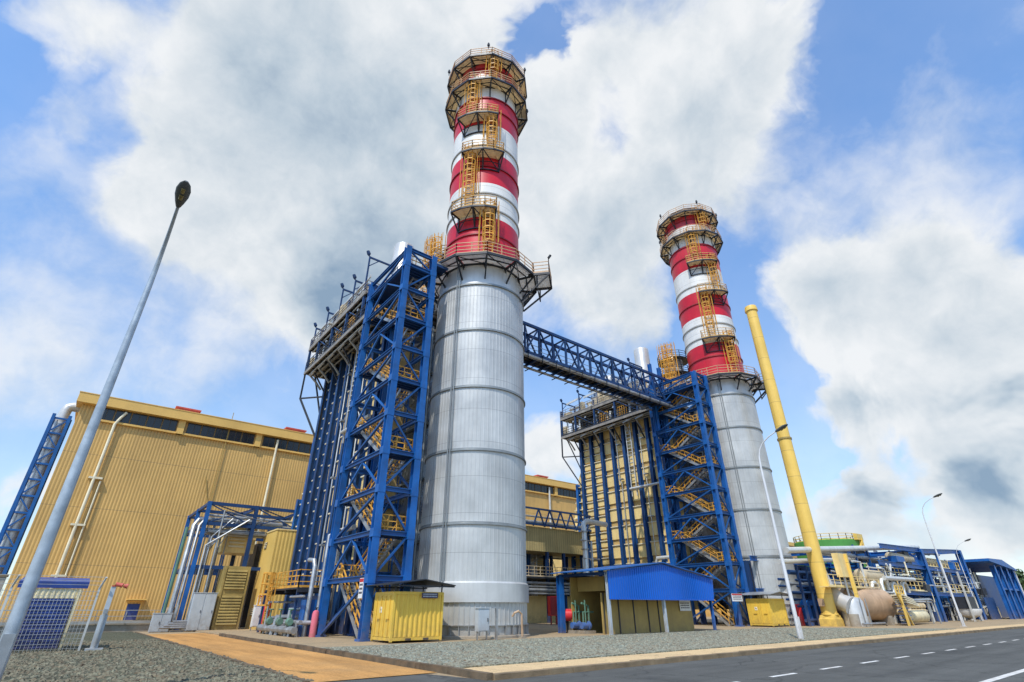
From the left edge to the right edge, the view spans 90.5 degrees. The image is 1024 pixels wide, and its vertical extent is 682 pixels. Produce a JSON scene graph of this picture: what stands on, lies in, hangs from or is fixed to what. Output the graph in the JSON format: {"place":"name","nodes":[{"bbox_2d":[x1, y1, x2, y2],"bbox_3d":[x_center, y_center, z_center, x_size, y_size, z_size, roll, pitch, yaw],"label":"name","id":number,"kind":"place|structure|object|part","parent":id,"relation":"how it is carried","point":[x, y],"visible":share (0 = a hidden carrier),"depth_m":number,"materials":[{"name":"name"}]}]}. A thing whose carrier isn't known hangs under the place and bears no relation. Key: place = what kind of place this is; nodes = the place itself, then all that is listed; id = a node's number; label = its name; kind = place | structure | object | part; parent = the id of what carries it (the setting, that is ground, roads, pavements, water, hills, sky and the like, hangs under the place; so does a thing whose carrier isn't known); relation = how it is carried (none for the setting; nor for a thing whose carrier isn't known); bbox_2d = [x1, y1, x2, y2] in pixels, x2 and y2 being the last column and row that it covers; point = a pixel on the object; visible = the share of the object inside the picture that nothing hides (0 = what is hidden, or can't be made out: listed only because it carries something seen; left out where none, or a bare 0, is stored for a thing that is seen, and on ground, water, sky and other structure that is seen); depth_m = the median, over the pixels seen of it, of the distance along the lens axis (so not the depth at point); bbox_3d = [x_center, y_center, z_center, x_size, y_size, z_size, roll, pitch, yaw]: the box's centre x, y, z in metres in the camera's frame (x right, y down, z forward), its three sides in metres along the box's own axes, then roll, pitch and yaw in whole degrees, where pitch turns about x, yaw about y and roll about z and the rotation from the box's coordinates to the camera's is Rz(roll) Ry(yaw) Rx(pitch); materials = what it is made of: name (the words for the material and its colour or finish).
{"place":"outdoors","nodes":[
{"label":"outdoors","id":0,"kind":"place"},
{"bbox_2d":[0,632,313,681],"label":"ground","id":1,"kind":"structure","parent":0,"point":[113,636],"depth_m":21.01,"materials":[{"name":"grey gravel"}]},
{"bbox_2d":[0,575,8,591],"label":"garden wall","id":2,"kind":"structure","parent":1,"relation":"on","point":[3,578],"depth_m":25.51,"materials":[{"name":"concrete"}]},
{"bbox_2d":[12,577,89,651],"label":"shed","id":3,"kind":"structure","parent":1,"relation":"on","point":[47,583],"depth_m":24.25,"materials":[{"name":"blue metal"}]},
{"bbox_2d":[0,574,107,651],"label":"wire fence","id":4,"kind":"object","parent":1,"relation":"on","point":[14,583],"visible":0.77,"depth_m":23.82,"materials":[{"name":"metal"}]},
{"bbox_2d":[0,623,183,634],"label":"wall","id":5,"kind":"structure","parent":1,"relation":"on","point":[125,627],"depth_m":43.41,"materials":[{"name":"concrete"}]},
{"bbox_2d":[0,610,177,624],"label":"wall railing","id":6,"kind":"object","parent":5,"relation":"on","point":[94,622],"depth_m":43.25,"materials":[{"name":"metal"}]},
{"bbox_2d":[0,180,190,680],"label":"street lamp","id":7,"kind":"object","parent":1,"relation":"on","point":[13,625],"visible":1,"depth_m":11.88,"materials":[{"name":"metal"}]},
{"bbox_2d":[84,582,128,650],"bbox_3d":[-19.927,13.519,24.989,0.924,2.954,0.619,20,-34,-33],"label":"gate post","id":8,"kind":"object","parent":1,"relation":"on","point":[99,631],"visible":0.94,"depth_m":24.69,"materials":[{"name":"metal"}]},
{"bbox_2d":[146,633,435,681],"bbox_3d":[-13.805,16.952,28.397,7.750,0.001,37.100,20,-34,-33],"label":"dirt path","id":9,"kind":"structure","parent":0,"point":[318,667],"depth_m":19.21,"materials":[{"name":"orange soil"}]},
{"bbox_2d":[139,631,493,681],"bbox_3d":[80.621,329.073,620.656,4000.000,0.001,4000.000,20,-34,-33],"label":"ground","id":10,"kind":"structure","parent":0,"point":[168,632],"depth_m":15.45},
{"bbox_2d":[0,402,79,573],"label":"lattice duct tower","id":11,"kind":"structure","parent":10,"relation":"on","point":[17,520],"depth_m":60.57,"materials":[{"name":"blue metal"}]},
{"bbox_2d":[148,613,173,631],"bbox_3d":[-30.024,24.048,43.335,1.480,1.430,0.690,20,-34,-33],"label":"control box","id":12,"kind":"object","parent":10,"relation":"on","point":[158,620],"visible":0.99,"depth_m":43.09,"materials":[{"name":"metal"}]},
{"bbox_2d":[149,614,162,631],"bbox_3d":[-30.105,23.860,42.913,0.620,1.270,0.068,20,-34,-33],"label":"door","id":13,"kind":"structure","parent":12,"relation":"in","point":[157,618],"depth_m":42.92,"materials":[{"name":"metal"}]},
{"bbox_2d":[159,614,171,631],"bbox_3d":[-29.557,24.062,43.299,0.620,1.270,0.068,20,-34,-33],"label":"door","id":14,"kind":"structure","parent":12,"relation":"in","point":[166,619],"depth_m":43.36,"materials":[{"name":"metal"}]},
{"bbox_2d":[159,604,187,631],"bbox_3d":[-29.107,23.941,43.812,2.100,2.100,0.970,20,-34,-33],"label":"pipe skid","id":15,"kind":"object","parent":10,"relation":"on","point":[178,624],"visible":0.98,"depth_m":43.43,"materials":[{"name":"metal"}]},
{"bbox_2d":[135,632,309,681],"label":"path kerb","id":16,"kind":"structure","parent":10,"relation":"on","point":[261,667],"depth_m":18.77,"materials":[{"name":"concrete"}]},
{"bbox_2d":[161,501,294,629],"bbox_3d":[-27.815,23.920,53.318,14.360,11.000,12.410,20,-34,-33],"label":"intake frame","id":17,"kind":"object","parent":10,"relation":"on","point":[238,534],"visible":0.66,"depth_m":48.57,"materials":[{"name":"blue paint"}]},
{"bbox_2d":[0,391,576,622],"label":"turbine hall","id":18,"kind":"structure","parent":10,"relation":"on","point":[152,477],"depth_m":65.93,"materials":[{"name":"metal"}]},
{"bbox_2d":[102,408,115,420],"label":"window","id":19,"kind":"structure","parent":18,"relation":"in","point":[108,414],"depth_m":66.05,"materials":[{"name":"black glass"}]},
{"bbox_2d":[113,410,131,423],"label":"window","id":20,"kind":"structure","parent":18,"relation":"in","point":[125,419],"depth_m":66.89,"materials":[{"name":"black glass"}]},
{"bbox_2d":[121,599,146,619],"bbox_3d":[-45.081,32.173,60.304,2.000,2.670,0.920,20,-34,-33],"label":"door","id":21,"kind":"structure","parent":18,"relation":"in","point":[131,615],"depth_m":60.54,"materials":[{"name":"metal"}]},
{"bbox_2d":[129,413,147,425],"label":"window","id":22,"kind":"structure","parent":18,"relation":"in","point":[137,419],"depth_m":67.85,"materials":[{"name":"black glass"}]},
{"bbox_2d":[145,416,162,428],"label":"window","id":23,"kind":"structure","parent":18,"relation":"in","point":[153,422],"depth_m":68.83,"materials":[{"name":"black glass"}]},
{"bbox_2d":[161,418,177,430],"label":"window","id":24,"kind":"structure","parent":18,"relation":"in","point":[168,424],"depth_m":69.81,"materials":[{"name":"black glass"}]},
{"bbox_2d":[186,423,201,434],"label":"window","id":25,"kind":"structure","parent":18,"relation":"in","point":[192,428],"depth_m":71.45,"materials":[{"name":"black glass"}]},
{"bbox_2d":[200,425,215,437],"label":"window","id":26,"kind":"structure","parent":18,"relation":"in","point":[207,431],"depth_m":72.43,"materials":[{"name":"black glass"}]},
{"bbox_2d":[214,428,228,439],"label":"window","id":27,"kind":"structure","parent":18,"relation":"in","point":[220,433],"depth_m":73.39,"materials":[{"name":"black glass"}]},
{"bbox_2d":[227,430,241,441],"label":"window","id":28,"kind":"structure","parent":18,"relation":"in","point":[235,436],"depth_m":74.38,"materials":[{"name":"black glass"}]},
{"bbox_2d":[241,432,254,443],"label":"window","id":29,"kind":"structure","parent":18,"relation":"in","point":[248,438],"depth_m":75.36,"materials":[{"name":"black glass"}]},
{"bbox_2d":[262,436,275,447],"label":"window","id":30,"kind":"structure","parent":18,"relation":"in","point":[267,441],"depth_m":77.01,"materials":[{"name":"black glass"}]},
{"bbox_2d":[274,438,287,449],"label":"window","id":31,"kind":"structure","parent":18,"relation":"in","point":[282,444],"depth_m":78.06,"materials":[{"name":"black glass"}]},
{"bbox_2d":[286,440,298,451],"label":"window","id":32,"kind":"structure","parent":18,"relation":"in","point":[291,445],"depth_m":78.97,"materials":[{"name":"black glass"}]},
{"bbox_2d":[298,442,310,453],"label":"window","id":33,"kind":"structure","parent":18,"relation":"in","point":[303,447],"depth_m":79.95,"materials":[{"name":"black glass"}]},
{"bbox_2d":[528,483,533,490],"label":"window","id":34,"kind":"structure","parent":18,"relation":"in","point":[530,485],"depth_m":105.73,"materials":[{"name":"black glass"}]},
{"bbox_2d":[534,484,540,491],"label":"window","id":35,"kind":"structure","parent":18,"relation":"in","point":[537,487],"depth_m":106.72,"materials":[{"name":"black glass"}]},
{"bbox_2d":[541,485,546,492],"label":"window","id":36,"kind":"structure","parent":18,"relation":"in","point":[543,488],"depth_m":107.75,"materials":[{"name":"black glass"}]},
{"bbox_2d":[547,486,552,493],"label":"window","id":37,"kind":"structure","parent":18,"relation":"in","point":[551,488],"depth_m":108.82,"materials":[{"name":"black glass"}]},
{"bbox_2d":[558,488,562,495],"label":"window","id":38,"kind":"structure","parent":18,"relation":"in","point":[560,491],"depth_m":110.38,"materials":[{"name":"black glass"}]},
{"bbox_2d":[563,489,568,496],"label":"window","id":39,"kind":"structure","parent":18,"relation":"in","point":[565,492],"depth_m":111.31,"materials":[{"name":"black glass"}]},
{"bbox_2d":[569,490,574,497],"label":"window","id":40,"kind":"structure","parent":18,"relation":"in","point":[571,493],"depth_m":112.31,"materials":[{"name":"black glass"}]},
{"bbox_2d":[219,633,492,680],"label":"bed kerb","id":41,"kind":"structure","parent":10,"relation":"on","point":[461,672],"depth_m":18.17,"materials":[{"name":"grey concrete"}]},
{"bbox_2d":[315,244,448,641],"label":"stair tower","id":42,"kind":"structure","parent":10,"relation":"on","point":[397,290],"depth_m":37.09,"materials":[{"name":"blue metal"}]},
{"bbox_2d":[358,578,363,597],"bbox_3d":[-9.104,14.905,30.598,0.047,1.100,0.550,20,-34,-33],"label":"sign board","id":43,"kind":"object","parent":42,"relation":"attached to","point":[360,592],"visible":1,"depth_m":30.55,"materials":[{"name":"white metal"}]},
{"bbox_2d":[414,42,551,638],"bbox_3d":[-2.693,-5.774,47.736,10.635,58.250,11.199,20,-34,-33],"label":"exhaust stack","id":44,"kind":"object","parent":10,"relation":"on","point":[473,532],"visible":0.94,"depth_m":40.12,"materials":[{"name":"metal"}]},
{"bbox_2d":[526,554,570,595],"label":"intake frame","id":45,"kind":"object","parent":10,"relation":"on","point":[536,560],"visible":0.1,"depth_m":71.19,"materials":[{"name":"grey metal"}]},
{"bbox_2d":[646,370,756,626],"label":"stair tower","id":46,"kind":"structure","parent":10,"relation":"on","point":[690,388],"depth_m":60.24,"materials":[{"name":"blue metal"}]},
{"bbox_2d":[731,593,742,600],"bbox_3d":[22.866,26.046,51.513,1.900,0.700,0.047,20,-34,-33],"label":"sign board","id":47,"kind":"object","parent":46,"relation":"attached to","point":[736,597],"visible":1,"depth_m":51.46,"materials":[{"name":"white metal"}]},
{"bbox_2d":[656,200,801,625],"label":"exhaust stack","id":48,"kind":"object","parent":10,"relation":"on","point":[690,241],"visible":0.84,"depth_m":66.04,"materials":[{"name":"metal"}]},
{"bbox_2d":[695,542,796,616],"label":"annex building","id":49,"kind":"structure","parent":10,"relation":"on","point":[708,612],"depth_m":111.55,"materials":[{"name":"white glass"}]},
{"bbox_2d":[493,626,1023,679],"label":"road kerb","id":50,"kind":"structure","parent":10,"relation":"on","point":[556,670],"depth_m":19.02,"materials":[{"name":"concrete"}]},
{"bbox_2d":[758,424,803,638],"bbox_3d":[17.192,11.364,31.149,0.500,12.397,2.635,20,-34,-33],"label":"street lamp","id":51,"kind":"object","parent":10,"relation":"on","point":[793,608],"visible":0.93,"depth_m":31.06,"materials":[{"name":"grey metal"}]},
{"bbox_2d":[793,533,866,570],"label":"storage tank","id":52,"kind":"object","parent":10,"relation":"on","point":[857,540],"visible":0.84,"depth_m":108.18,"materials":[{"name":"metal"}]},
{"bbox_2d":[922,493,965,625],"bbox_3d":[45.594,22.486,52.658,0.500,12.697,2.635,20,-34,-33],"label":"street lamp","id":53,"kind":"object","parent":10,"relation":"on","point":[954,601],"visible":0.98,"depth_m":52.67,"materials":[{"name":"grey metal"}]},
{"bbox_2d":[956,539,984,620],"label":"street lamp","id":54,"kind":"object","parent":10,"relation":"on","point":[966,578],"visible":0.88,"depth_m":75.13,"materials":[{"name":"grey metal"}]},
{"bbox_2d":[1015,569,1023,590],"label":"broadleaf tree","id":55,"kind":"object","parent":10,"relation":"on","point":[1019,573],"visible":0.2,"depth_m":145.28,"materials":[{"name":"green plant"}]},
{"bbox_2d":[0,0,1023,598],"label":"sky","id":56,"kind":"structure","parent":0,"point":[859,164],"materials":[{"name":"blue"}]},
{"bbox_2d":[580,518,607,575],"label":"pipe column","id":57,"kind":"structure","parent":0,"point":[585,548],"depth_m":61.35,"materials":[{"name":"metal"}]},
{"bbox_2d":[193,616,1023,647],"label":"pavement","id":58,"kind":"structure","parent":0,"point":[542,630],"depth_m":40.92,"materials":[{"name":"beige concrete"}]},
{"bbox_2d":[184,592,217,630],"bbox_3d":[-27.491,23.913,44.888,1.880,2.950,0.790,20,-34,-33],"label":"locker","id":59,"kind":"object","parent":58,"relation":"on","point":[200,613],"visible":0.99,"depth_m":44.62,"materials":[{"name":"metal"}]},
{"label":"door","id":60,"kind":"part","parent":59,"relation":"part of","materials":[{"name":"metal"}]},
{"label":"door","id":61,"kind":"part","parent":59,"relation":"part of","materials":[{"name":"metal"}]},
{"bbox_2d":[250,605,261,630],"bbox_3d":[-22.090,23.876,43.764,0.680,1.950,0.490,20,-34,-33],"label":"hose box","id":62,"kind":"object","parent":58,"relation":"on","point":[255,616],"visible":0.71,"depth_m":43.63,"materials":[{"name":"metal"}]},
{"bbox_2d":[252,606,261,625],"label":"door","id":63,"kind":"structure","parent":62,"relation":"in","point":[258,608],"depth_m":43.67,"materials":[{"name":"metal"}]},
{"bbox_2d":[261,603,271,623],"bbox_3d":[-20.984,23.288,43.227,0.600,2.485,0.600,20,-34,-33],"label":"gas cylinder","id":64,"kind":"object","parent":58,"relation":"on","point":[268,612],"visible":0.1,"depth_m":43.16,"materials":[{"name":"metal"}]},
{"bbox_2d":[245,528,296,629],"bbox_3d":[-22.029,23.392,49.889,5.160,8.520,4.520,20,-34,-33],"label":"tall room","id":65,"kind":"object","parent":58,"relation":"on","point":[276,554],"visible":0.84,"depth_m":48.53,"materials":[{"name":"metal"}]},
{"bbox_2d":[257,569,334,635],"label":"access platform","id":66,"kind":"structure","parent":58,"relation":"on","point":[293,590],"depth_m":39.03,"materials":[{"name":"metal"}]},
{"bbox_2d":[257,529,340,636],"bbox_3d":[-15.772,18.082,38.065,3.130,6.932,8.441,20,-34,-33],"label":"valve station","id":67,"kind":"object","parent":58,"relation":"on","point":[305,609],"visible":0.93,"depth_m":35.13,"materials":[{"name":"metal"}]},
{"bbox_2d":[309,607,318,636],"bbox_3d":[-13.150,18.709,33.763,0.440,1.735,0.440,20,-34,-33],"label":"gas cylinder","id":68,"kind":"object","parent":58,"relation":"on","point":[314,623],"visible":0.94,"depth_m":33.58,"materials":[{"name":"metal"}]},
{"bbox_2d":[281,233,445,635],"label":"boiler house","id":69,"kind":"structure","parent":58,"relation":"on","point":[335,345],"depth_m":47.96,"materials":[{"name":"blue paint"}]},
{"bbox_2d":[365,579,455,641],"bbox_3d":[-6.002,15.573,29.420,4.100,3.090,3.500,20,-34,-33],"label":"equipment container","id":70,"kind":"object","parent":58,"relation":"on","point":[401,616],"visible":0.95,"depth_m":28.48,"materials":[{"name":"yellow metal"}]},
{"bbox_2d":[372,595,384,636],"bbox_3d":[-7.581,15.569,28.775,0.165,2.060,1.050,20,-34,-33],"label":"door","id":71,"kind":"structure","parent":70,"relation":"in","point":[377,624],"depth_m":28.73,"materials":[{"name":"yellow paint"}]},
{"bbox_2d":[381,595,392,636],"bbox_3d":[-6.916,15.177,28.035,0.165,2.060,1.050,20,-34,-33],"label":"door","id":72,"kind":"structure","parent":70,"relation":"in","point":[386,619],"depth_m":28.01,"materials":[{"name":"yellow paint"}]},
{"bbox_2d":[422,593,437,597],"bbox_3d":[-4.717,14.652,29.210,1.050,0.280,0.053,20,-34,-33],"label":"name board","id":73,"kind":"object","parent":70,"relation":"attached to","point":[429,595],"visible":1,"depth_m":29.18,"materials":[{"name":"blue metal"}]},
{"bbox_2d":[475,608,489,639],"bbox_3d":[-1.764,16.821,30.183,0.880,1.700,0.440,20,-34,-33],"label":"junction box","id":74,"kind":"object","parent":58,"relation":"on","point":[481,619],"visible":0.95,"depth_m":30.11,"materials":[{"name":"metal"}]},
{"bbox_2d":[479,610,488,630],"bbox_3d":[-1.649,16.581,30.145,0.720,1.090,0.068,20,-34,-33],"label":"door","id":75,"kind":"structure","parent":74,"relation":"in","point":[483,614],"depth_m":30.14,"materials":[{"name":"metal"}]},
{"bbox_2d":[493,607,499,639],"bbox_3d":[-0.934,16.956,30.474,0.500,1.730,0.150,20,-34,-33],"label":"marker post","id":76,"kind":"object","parent":58,"relation":"on","point":[496,623],"visible":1,"depth_m":30.46,"materials":[{"name":"metal"}]},
{"bbox_2d":[512,610,525,637],"bbox_3d":[0.438,17.809,31.922,0.925,1.572,0.372,13,-31,-24],"label":"pipe stand","id":77,"kind":"object","parent":58,"relation":"on","point":[513,614],"visible":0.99,"depth_m":31.99,"materials":[{"name":"metal"}]},
{"bbox_2d":[547,590,557,624],"bbox_3d":[4.951,30.110,58.197,2.050,4.300,0.635,20,-34,-33],"label":"fire hose cabinet","id":78,"kind":"object","parent":58,"relation":"on","point":[552,605],"visible":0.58,"depth_m":57.56,"materials":[{"name":"red metal"}]},
{"bbox_2d":[525,506,591,622],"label":"industrial building","id":79,"kind":"structure","parent":58,"relation":"on","point":[546,543],"depth_m":67.69,"materials":[{"name":"beige metal"}]},
{"bbox_2d":[565,609,571,632],"bbox_3d":[4.279,21.447,38.891,0.778,1.620,0.880,-3,-28,6],"label":"red drum","id":80,"kind":"object","parent":58,"relation":"on","point":[568,615],"visible":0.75,"depth_m":38.73,"materials":[{"name":"metal"}]},
{"bbox_2d":[568,600,581,633],"bbox_3d":[4.969,20.961,38.593,1.400,2.200,0.700,20,-34,-33],"label":"dosing pump","id":81,"kind":"object","parent":58,"relation":"on","point":[575,624],"visible":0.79,"depth_m":38.20,"materials":[{"name":"metal"}]},
{"bbox_2d":[578,600,595,633],"bbox_3d":[5.575,20.529,37.776,1.400,2.200,0.700,20,-34,-33],"label":"dosing pump","id":82,"kind":"object","parent":58,"relation":"on","point":[587,625],"visible":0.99,"depth_m":37.39,"materials":[{"name":"metal"}]},
{"bbox_2d":[550,562,716,634],"bbox_3d":[10.184,20.858,41.309,13.900,4.900,6.200,20,-34,-33],"label":"pump shelter","id":83,"kind":"object","parent":58,"relation":"on","point":[635,598],"visible":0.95,"depth_m":39.28,"materials":[{"name":"blue paint"}]},
{"bbox_2d":[679,600,690,610],"bbox_3d":[14.442,22.048,42.348,1.500,0.850,0.046,20,-34,-33],"label":"sign board","id":84,"kind":"object","parent":83,"relation":"attached to","point":[684,605],"visible":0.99,"depth_m":42.30,"materials":[{"name":"white metal"}]},
{"bbox_2d":[549,342,731,623],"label":"boiler house","id":85,"kind":"structure","parent":58,"relation":"on","point":[618,489],"depth_m":70.80,"materials":[{"name":"beige paint"}]},
{"bbox_2d":[523,321,679,433],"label":"link bridge","id":86,"kind":"structure","parent":85,"relation":"attached to","point":[578,375],"depth_m":60.18,"materials":[{"name":"blue metal"}]},
{"bbox_2d":[742,591,789,625],"bbox_3d":[26.106,27.420,51.997,4.100,3.090,3.500,20,-34,-33],"label":"equipment container","id":87,"kind":"object","parent":58,"relation":"on","point":[767,611],"visible":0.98,"depth_m":51.09,"materials":[{"name":"metal"}]},
{"bbox_2d":[747,600,761,623],"bbox_3d":[24.526,27.417,51.353,0.165,2.060,1.050,20,-34,-33],"label":"door","id":88,"kind":"structure","parent":87,"relation":"in","point":[755,617],"depth_m":51.34,"materials":[{"name":"yellow paint"}]},
{"bbox_2d":[757,600,771,623],"bbox_3d":[25.192,27.025,50.612,0.165,2.060,1.050,20,-34,-33],"label":"door","id":89,"kind":"structure","parent":87,"relation":"in","point":[763,606],"depth_m":50.59,"materials":[{"name":"yellow paint"}]},
{"bbox_2d":[745,305,844,626],"bbox_3d":[32.355,12.114,60.071,1.834,37.800,1.669,20,-34,-33],"label":"vent pipe","id":90,"kind":"object","parent":58,"relation":"on","point":[830,616],"visible":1,"depth_m":57.40,"materials":[{"name":"yellow metal"}]},
{"bbox_2d":[777,565,839,625],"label":"pipe bank","id":91,"kind":"structure","parent":58,"relation":"on","point":[808,611],"depth_m":53.80,"materials":[{"name":"blue metal"}]},
{"bbox_2d":[827,573,861,626],"bbox_3d":[33.806,26.193,53.539,2.024,6.796,4.584,4,-28,-8],"label":"silver duct","id":92,"kind":"object","parent":58,"relation":"on","point":[842,601],"visible":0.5,"depth_m":51.21,"materials":[{"name":"metal"}]},
{"bbox_2d":[831,553,858,597],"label":"davit column","id":93,"kind":"structure","parent":58,"relation":"on","point":[842,565],"depth_m":53.46,"materials":[{"name":"yellow metal"}]},
{"bbox_2d":[830,570,887,626],"bbox_3d":[35.655,26.654,52.660,6.045,5.233,2.480,20,-34,-33],"label":"pipe","id":94,"kind":"object","parent":58,"relation":"on","point":[856,606],"visible":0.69,"depth_m":50.97,"materials":[{"name":"metal"}]},
{"bbox_2d":[836,579,896,625],"bbox_3d":[38.435,28.479,55.407,7.000,4.480,3.320,9,-29,-16],"label":"horizontal vessel","id":95,"kind":"object","parent":58,"relation":"on","point":[881,605],"visible":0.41,"depth_m":54.32,"materials":[{"name":"metal"}]},
{"bbox_2d":[743,543,1001,625],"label":"pipe rack","id":96,"kind":"object","parent":58,"relation":"on","point":[920,581],"visible":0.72,"depth_m":66.80,"materials":[{"name":"metal"}]},
{"bbox_2d":[890,585,919,625],"bbox_3d":[42.017,28.308,54.265,5.267,3.793,1.200,20,-34,-33],"label":"yellow stair","id":97,"kind":"object","parent":58,"relation":"on","point":[900,598],"visible":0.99,"depth_m":53.68,"materials":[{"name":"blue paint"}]},
{"bbox_2d":[895,598,941,624],"bbox_3d":[45.463,30.546,57.411,10.892,2.670,1.690,20,-34,-33],"label":"storage tank","id":98,"kind":"object","parent":58,"relation":"on","point":[920,615],"visible":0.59,"depth_m":57.09,"materials":[{"name":"metal"}]},
{"bbox_2d":[951,572,982,621],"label":"hopper","id":99,"kind":"object","parent":58,"relation":"on","point":[967,607],"visible":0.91,"depth_m":69.65,"materials":[{"name":"white paint"}]},
{"bbox_2d":[947,558,1023,619],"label":"blue end block","id":100,"kind":"structure","parent":58,"relation":"on","point":[1005,595],"depth_m":86.69,"materials":[{"name":"paint"}]},
{"bbox_2d":[321,627,950,667],"bbox_3d":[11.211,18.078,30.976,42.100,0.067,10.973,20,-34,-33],"label":"gravel","id":101,"kind":"structure","parent":0,"point":[761,638],"depth_m":24.76,"materials":[{"name":"grey gravel"}]},
{"bbox_2d":[335,628,1023,681],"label":"road","id":102,"kind":"structure","parent":0,"point":[964,661],"depth_m":16.96,"materials":[{"name":"grey asphalt"}]},
{"bbox_2d":[736,638,1023,681],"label":"road marking","id":103,"kind":"object","parent":102,"relation":"on","point":[866,662],"visible":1,"depth_m":18.21,"materials":[{"name":"paint"}]},
{"bbox_2d":[980,669,1023,681],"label":"road marking","id":104,"kind":"object","parent":102,"relation":"on","point":[1004,676],"depth_m":14.44,"materials":[{"name":"paint"}]},
{"bbox_2d":[465,624,1023,672],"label":"pavement","id":105,"kind":"structure","parent":0,"point":[531,666],"depth_m":20.58,"materials":[{"name":"beige concrete"}]}
]}

